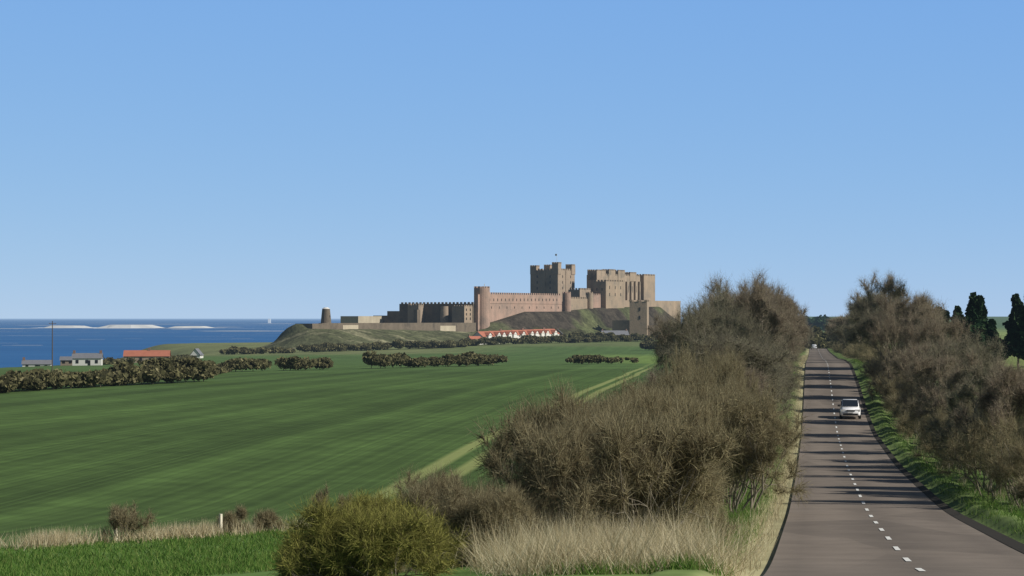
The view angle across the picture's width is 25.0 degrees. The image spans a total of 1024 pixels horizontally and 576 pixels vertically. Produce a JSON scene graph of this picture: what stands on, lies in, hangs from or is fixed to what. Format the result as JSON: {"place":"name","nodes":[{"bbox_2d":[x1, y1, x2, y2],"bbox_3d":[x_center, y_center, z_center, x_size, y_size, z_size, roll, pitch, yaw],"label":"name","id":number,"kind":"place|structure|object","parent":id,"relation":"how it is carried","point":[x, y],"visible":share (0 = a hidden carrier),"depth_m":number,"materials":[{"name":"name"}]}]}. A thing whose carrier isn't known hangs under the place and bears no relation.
{"place":"outdoors","nodes":[
{"label":"outdoors","id":0,"kind":"place"},
{"bbox_2d":[22,329,562,366],"bbox_3d":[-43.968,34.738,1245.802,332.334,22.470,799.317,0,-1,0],"label":"houses","id":1,"kind":"structure","parent":0,"point":[193,353],"depth_m":955.99,"materials":[{"name":"white paint"}]},
{"bbox_2d":[26,334,551,366],"bbox_3d":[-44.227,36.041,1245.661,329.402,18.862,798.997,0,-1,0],"label":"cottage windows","id":2,"kind":"structure","parent":1,"relation":"attached to","point":[86,361],"depth_m":855.22,"materials":[{"name":"black"}]},
{"bbox_2d":[23,327,626,359],"bbox_3d":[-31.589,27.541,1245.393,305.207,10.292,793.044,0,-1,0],"label":"cottage chimneys","id":3,"kind":"object","parent":1,"relation":"on","point":[74,351],"visible":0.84,"depth_m":959.49,"materials":[{"name":"brick"}]},
{"bbox_2d":[123,329,559,355],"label":"roofs","id":4,"kind":"structure","parent":1,"relation":"on","point":[168,352],"depth_m":1455.25,"materials":[{"name":"red tile"}]},
{"bbox_2d":[21,330,682,363],"bbox_3d":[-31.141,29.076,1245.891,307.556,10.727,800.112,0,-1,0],"label":"cottage slate roofs","id":5,"kind":"structure","parent":1,"relation":"on","point":[99,355],"depth_m":867.34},
{"bbox_2d":[0,319,682,367],"bbox_3d":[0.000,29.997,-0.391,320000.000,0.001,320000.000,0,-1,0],"label":"sea","id":6,"kind":"structure","parent":0,"point":[114,343],"depth_m":4219.37,"materials":[{"name":"blue liquid"}]},
{"bbox_2d":[9,319,270,335],"bbox_3d":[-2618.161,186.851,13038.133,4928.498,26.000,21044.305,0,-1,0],"label":"surf","id":7,"kind":"structure","parent":6,"relation":"on","point":[269,320],"depth_m":6582.59,"materials":[{"name":"white liquid"}]},
{"bbox_2d":[0,323,290,328],"bbox_3d":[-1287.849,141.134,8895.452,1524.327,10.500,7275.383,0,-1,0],"label":"islands","id":8,"kind":"object","parent":6,"relation":"in","point":[130,326],"visible":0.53,"depth_m":6903.15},
{"bbox_2d":[302,302,475,331],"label":"castle outer wall","id":9,"kind":"structure","parent":0,"point":[394,320],"depth_m":1581.45,"materials":[{"name":"brown stone"}]},
{"bbox_2d":[0,317,1023,575],"bbox_3d":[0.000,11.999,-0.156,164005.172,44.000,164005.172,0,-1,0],"label":"ground","id":10,"kind":"structure","parent":0,"point":[276,437],"depth_m":173.21,"materials":[{"name":"green plant"}]},
{"bbox_2d":[49,321,55,370],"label":"telegraph poles","id":11,"kind":"object","parent":10,"relation":"on","point":[52,323],"visible":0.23,"depth_m":573.76,"materials":[{"name":"brown wood"}]},
{"bbox_2d":[0,515,312,549],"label":"dry grass","id":12,"kind":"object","parent":10,"relation":"on","point":[58,538],"visible":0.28,"depth_m":82.02,"materials":[{"name":"beige plant"}]},
{"bbox_2d":[114,514,222,539],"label":"fence posts","id":13,"kind":"object","parent":10,"relation":"on","point":[220,519],"visible":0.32,"depth_m":86.55,"materials":[{"name":"white wood"}]},
{"bbox_2d":[98,480,353,542],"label":"small shrubs","id":14,"kind":"object","parent":10,"relation":"on","point":[115,513],"depth_m":86.67,"materials":[{"name":"plant"}]},
{"bbox_2d":[266,485,476,575],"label":"budding bush","id":15,"kind":"object","parent":10,"relation":"on","point":[388,518],"depth_m":43.76,"materials":[{"name":"green plant"}]},
{"bbox_2d":[0,326,832,392],"bbox_3d":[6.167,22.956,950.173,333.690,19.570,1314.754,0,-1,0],"label":"hedgerows","id":16,"kind":"object","parent":10,"relation":"on","point":[126,371],"depth_m":570.85,"materials":[{"name":"green plant"}]},
{"bbox_2d":[258,307,680,348],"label":"castle rock","id":17,"kind":"object","parent":10,"relation":"on","point":[589,320],"visible":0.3,"depth_m":1596.22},
{"bbox_2d":[341,316,455,330],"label":"castle wall","id":18,"kind":"structure","parent":17,"relation":"on","point":[361,319],"depth_m":1609.47,"materials":[{"name":"beige stone"}]},
{"bbox_2d":[452,274,680,335],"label":"buildings","id":19,"kind":"structure","parent":17,"relation":"on","point":[612,300],"depth_m":1745.88,"materials":[{"name":"brown stone"}]},
{"bbox_2d":[0,358,1023,575],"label":"verge grass twigs","id":20,"kind":"object","parent":10,"relation":"on","point":[229,563],"visible":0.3,"depth_m":71.71,"materials":[{"name":"green plant"}]},
{"bbox_2d":[408,262,641,335],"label":"towers","id":21,"kind":"structure","parent":10,"relation":"on","point":[555,271],"depth_m":1759.82,"materials":[{"name":"brown stone"}]},
{"bbox_2d":[386,336,815,572],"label":"verge shrubs","id":22,"kind":"object","parent":10,"relation":"on","point":[576,451],"depth_m":52.77,"materials":[{"name":"brown plant"}]},
{"bbox_2d":[445,354,1023,575],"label":"dry grass tufts twigs","id":23,"kind":"object","parent":10,"relation":"on","point":[522,557],"visible":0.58,"depth_m":42.30,"materials":[{"name":"beige plant"}]},
{"bbox_2d":[635,265,1023,452],"bbox_3d":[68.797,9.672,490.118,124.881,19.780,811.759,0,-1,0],"label":"roadside trees","id":24,"kind":"object","parent":10,"relation":"on","point":[996,383],"depth_m":195.98,"materials":[{"name":"plant"}]},
{"bbox_2d":[658,294,1023,472],"bbox_3d":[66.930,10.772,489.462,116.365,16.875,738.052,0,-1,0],"label":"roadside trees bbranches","id":25,"kind":"object","parent":10,"relation":"on","point":[842,341],"visible":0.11,"depth_m":164.09,"materials":[{"name":"brown plant"}]},
{"bbox_2d":[641,280,1023,461],"bbox_3d":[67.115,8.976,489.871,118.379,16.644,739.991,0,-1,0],"label":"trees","id":26,"kind":"object","parent":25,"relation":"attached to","point":[762,352],"visible":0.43,"depth_m":163.63,"materials":[{"name":"plant"}]},
{"bbox_2d":[772,337,1023,506],"bbox_3d":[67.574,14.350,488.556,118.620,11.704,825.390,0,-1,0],"label":"roadside hedge","id":27,"kind":"object","parent":10,"relation":"on","point":[995,452],"depth_m":96.29,"materials":[{"name":"plant"}]},
{"bbox_2d":[0,0,1023,318],"label":"sky","id":28,"kind":"structure","parent":0,"point":[160,159],"materials":[{"name":"blue"}]},
{"bbox_2d":[474,286,600,329],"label":"castle curtain wall","id":29,"kind":"structure","parent":0,"point":[485,314],"depth_m":1634.11,"materials":[{"name":"brown stone"}]},
{"bbox_2d":[329,275,639,319],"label":"castle windows","id":30,"kind":"structure","parent":29,"relation":"in","point":[556,299],"depth_m":1746.77,"materials":[{"name":"black glass"}]},
{"bbox_2d":[763,348,1023,575],"bbox_3d":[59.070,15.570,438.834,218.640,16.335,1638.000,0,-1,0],"label":"road","id":31,"kind":"structure","parent":0,"point":[831,528],"depth_m":77.81,"materials":[{"name":"grey asphalt"}]},
{"bbox_2d":[838,399,862,418],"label":"white car","id":32,"kind":"object","parent":31,"relation":"on","point":[849,407],"visible":1,"depth_m":203.33,"materials":[{"name":"white paint"}]},
{"bbox_2d":[818,350,924,570],"bbox_3d":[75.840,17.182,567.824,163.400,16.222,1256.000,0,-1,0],"label":"road markings","id":33,"kind":"object","parent":31,"relation":"on","point":[895,547],"visible":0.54,"depth_m":79.33,"materials":[{"name":"paint"}]},
{"bbox_2d":[826,348,1023,552],"bbox_3d":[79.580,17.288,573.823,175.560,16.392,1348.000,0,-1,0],"label":"road edge soil","id":34,"kind":"structure","parent":0,"point":[994,534],"depth_m":93.54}
]}

